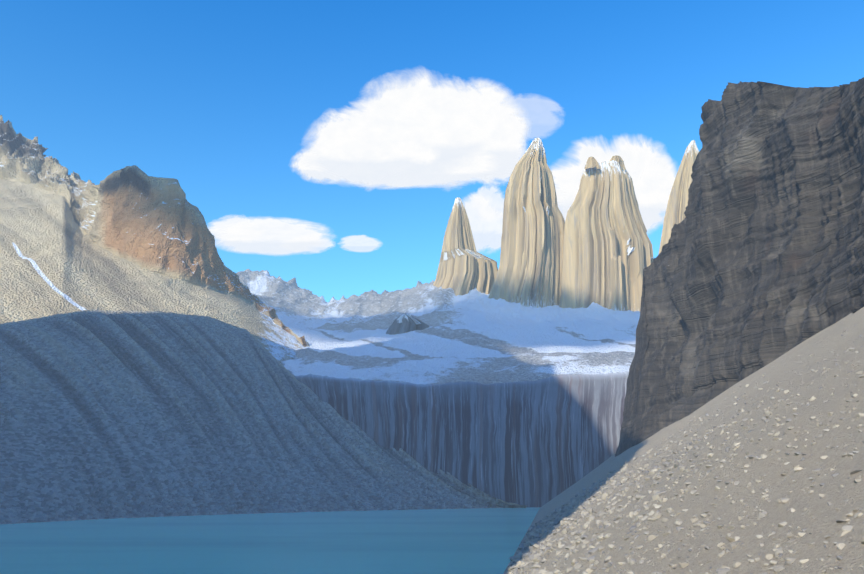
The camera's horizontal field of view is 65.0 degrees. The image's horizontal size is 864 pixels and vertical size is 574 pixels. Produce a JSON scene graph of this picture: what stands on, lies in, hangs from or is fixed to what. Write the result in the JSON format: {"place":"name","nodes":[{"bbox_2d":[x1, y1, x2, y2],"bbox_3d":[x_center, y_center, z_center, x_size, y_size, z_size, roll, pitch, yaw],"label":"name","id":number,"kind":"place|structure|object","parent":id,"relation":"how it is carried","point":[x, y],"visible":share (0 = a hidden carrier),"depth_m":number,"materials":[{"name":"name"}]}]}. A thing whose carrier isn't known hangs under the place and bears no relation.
{"place":"outdoors","nodes":[
{"label":"outdoors","id":0,"kind":"place"},
{"bbox_2d":[0,115,309,365],"bbox_3d":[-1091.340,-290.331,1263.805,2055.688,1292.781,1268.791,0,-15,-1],"label":"mountain","id":1,"kind":"structure","parent":0,"point":[132,238],"depth_m":1088.13,"materials":[{"name":"beige stone"}]},
{"bbox_2d":[209,216,248,234],"bbox_3d":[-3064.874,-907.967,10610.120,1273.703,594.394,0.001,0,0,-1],"label":"cloud","id":2,"kind":"structure","parent":0,"point":[230,220],"depth_m":10608.07,"materials":[{"name":"white"}]},
{"bbox_2d":[0,309,526,523],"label":"moraine slope","id":3,"kind":"structure","parent":0,"point":[107,414],"depth_m":624.78,"materials":[{"name":"grey gravel"}]},
{"bbox_2d":[0,507,539,573],"bbox_3d":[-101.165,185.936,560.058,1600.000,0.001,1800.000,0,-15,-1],"label":"lake water","id":4,"kind":"structure","parent":0,"point":[459,541],"depth_m":308.04,"materials":[{"name":"blue liquid"}]},
{"bbox_2d":[211,218,328,254],"bbox_3d":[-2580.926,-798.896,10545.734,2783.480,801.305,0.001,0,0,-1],"label":"cloud","id":5,"kind":"structure","parent":0,"point":[272,236],"depth_m":10546.69,"materials":[{"name":"white"}]},
{"bbox_2d":[310,236,336,252],"bbox_3d":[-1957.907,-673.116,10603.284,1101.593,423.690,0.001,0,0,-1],"label":"cloud","id":6,"kind":"structure","parent":0,"point":[329,243],"depth_m":10607.09,"materials":[{"name":"white"}]},
{"bbox_2d":[290,137,370,190],"bbox_3d":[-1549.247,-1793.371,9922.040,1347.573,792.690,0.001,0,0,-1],"label":"cloud","id":7,"kind":"structure","parent":0,"point":[304,167],"depth_m":9918.72,"materials":[{"name":"white"}]},
{"bbox_2d":[341,235,379,251],"bbox_3d":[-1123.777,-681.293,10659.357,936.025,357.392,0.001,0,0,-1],"label":"cloud","id":8,"kind":"structure","parent":0,"point":[362,243],"depth_m":10659.36,"materials":[{"name":"white"}]},
{"bbox_2d":[305,102,435,186],"bbox_3d":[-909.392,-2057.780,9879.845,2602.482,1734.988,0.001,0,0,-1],"label":"cloud","id":9,"kind":"structure","parent":0,"point":[369,144],"depth_m":9880.23,"materials":[{"name":"white"}]},
{"bbox_2d":[310,71,486,189],"bbox_3d":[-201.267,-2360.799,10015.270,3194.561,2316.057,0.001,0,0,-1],"label":"cloud","id":10,"kind":"structure","parent":0,"point":[450,117],"depth_m":10019.56,"materials":[{"name":"white"}]},
{"bbox_2d":[352,133,499,189],"bbox_3d":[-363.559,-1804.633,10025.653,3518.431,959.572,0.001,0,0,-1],"label":"cloud","id":11,"kind":"structure","parent":0,"point":[478,165],"depth_m":10037.06,"materials":[{"name":"white"}]},
{"bbox_2d":[0,0,863,301],"label":"sky","id":12,"kind":"structure","parent":0,"point":[218,98],"materials":[{"name":"blue"}]},
{"bbox_2d":[236,269,639,506],"bbox_3d":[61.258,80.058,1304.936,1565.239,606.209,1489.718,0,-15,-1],"label":"cirque and slab wall","id":13,"kind":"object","parent":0,"point":[509,402],"visible":0.48,"depth_m":779.23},
{"bbox_2d":[386,313,428,334],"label":"rock outcrop","id":14,"kind":"object","parent":13,"relation":"on","point":[405,323],"visible":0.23,"depth_m":1145.56,"materials":[{"name":"grey stone"}]},
{"bbox_2d":[433,197,497,295],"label":"tower","id":15,"kind":"structure","parent":13,"relation":"on","point":[465,267],"depth_m":1685.35,"materials":[{"name":"stone"}]},
{"bbox_2d":[488,138,564,307],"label":"tower","id":16,"kind":"structure","parent":13,"relation":"on","point":[529,272],"depth_m":1607.75,"materials":[{"name":"stone"}]},
{"bbox_2d":[559,160,653,310],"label":"tower","id":17,"kind":"structure","parent":13,"relation":"on","point":[608,257],"depth_m":1562.35,"materials":[{"name":"stone"}]},
{"bbox_2d":[586,157,600,169],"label":"rock summit","id":18,"kind":"structure","parent":17,"relation":"on","point":[591,162],"depth_m":1585.06,"materials":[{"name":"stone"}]},
{"bbox_2d":[610,155,625,170],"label":"rock summit","id":19,"kind":"structure","parent":17,"relation":"on","point":[619,160],"depth_m":1592.81,"materials":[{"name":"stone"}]},
{"bbox_2d":[658,140,698,254],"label":"tower","id":20,"kind":"structure","parent":13,"relation":"on","point":[677,204],"depth_m":1417.96,"materials":[{"name":"stone"}]},
{"bbox_2d":[463,183,502,251],"bbox_3d":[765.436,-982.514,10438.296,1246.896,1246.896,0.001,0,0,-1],"label":"cloud","id":21,"kind":"structure","parent":0,"point":[485,217],"depth_m":10438.88,"materials":[{"name":"white"}]},
{"bbox_2d":[441,81,527,189],"bbox_3d":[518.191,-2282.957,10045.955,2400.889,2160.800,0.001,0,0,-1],"label":"cloud","id":22,"kind":"structure","parent":0,"point":[505,126],"depth_m":10052.40,"materials":[{"name":"white"}]},
{"bbox_2d":[478,186,503,209],"bbox_3d":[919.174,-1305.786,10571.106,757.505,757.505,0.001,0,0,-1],"label":"cloud","id":23,"kind":"structure","parent":0,"point":[491,192],"depth_m":10571.66,"materials":[{"name":"white"}]},
{"bbox_2d":[457,111,529,188],"bbox_3d":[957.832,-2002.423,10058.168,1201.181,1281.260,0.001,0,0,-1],"label":"cloud","id":24,"kind":"structure","parent":0,"point":[502,177],"depth_m":10058.98,"materials":[{"name":"white"}]},
{"bbox_2d":[510,98,556,137],"bbox_3d":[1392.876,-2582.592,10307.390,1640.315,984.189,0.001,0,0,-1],"label":"cloud","id":25,"kind":"structure","parent":0,"point":[542,120],"depth_m":10310.09,"materials":[{"name":"white"}]},
{"bbox_2d":[527,123,675,231],"bbox_3d":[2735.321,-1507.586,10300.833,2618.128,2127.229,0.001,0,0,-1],"label":"cloud","id":26,"kind":"structure","parent":0,"point":[653,179],"depth_m":10305.53,"materials":[{"name":"white"}]},
{"bbox_2d":[611,136,669,170],"bbox_3d":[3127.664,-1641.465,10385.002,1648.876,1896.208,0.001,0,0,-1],"label":"cloud","id":27,"kind":"structure","parent":0,"point":[643,151],"depth_m":10386.12,"materials":[{"name":"white"}]},
{"bbox_2d":[503,307,863,573],"bbox_3d":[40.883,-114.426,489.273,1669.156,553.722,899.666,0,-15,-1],"label":"ground","id":28,"kind":"structure","parent":0,"point":[829,338],"depth_m":106.75,"materials":[{"name":"grey gravel"}]},
{"bbox_2d":[507,319,863,573],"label":"talus boulders","id":29,"kind":"object","parent":28,"relation":"on","point":[535,557],"visible":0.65,"depth_m":136.22,"materials":[{"name":"beige stone"}]},
{"bbox_2d":[615,77,863,456],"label":"dark cliff","id":30,"kind":"structure","parent":0,"point":[757,263],"depth_m":491.56,"materials":[{"name":"grey stone"}]}
]}

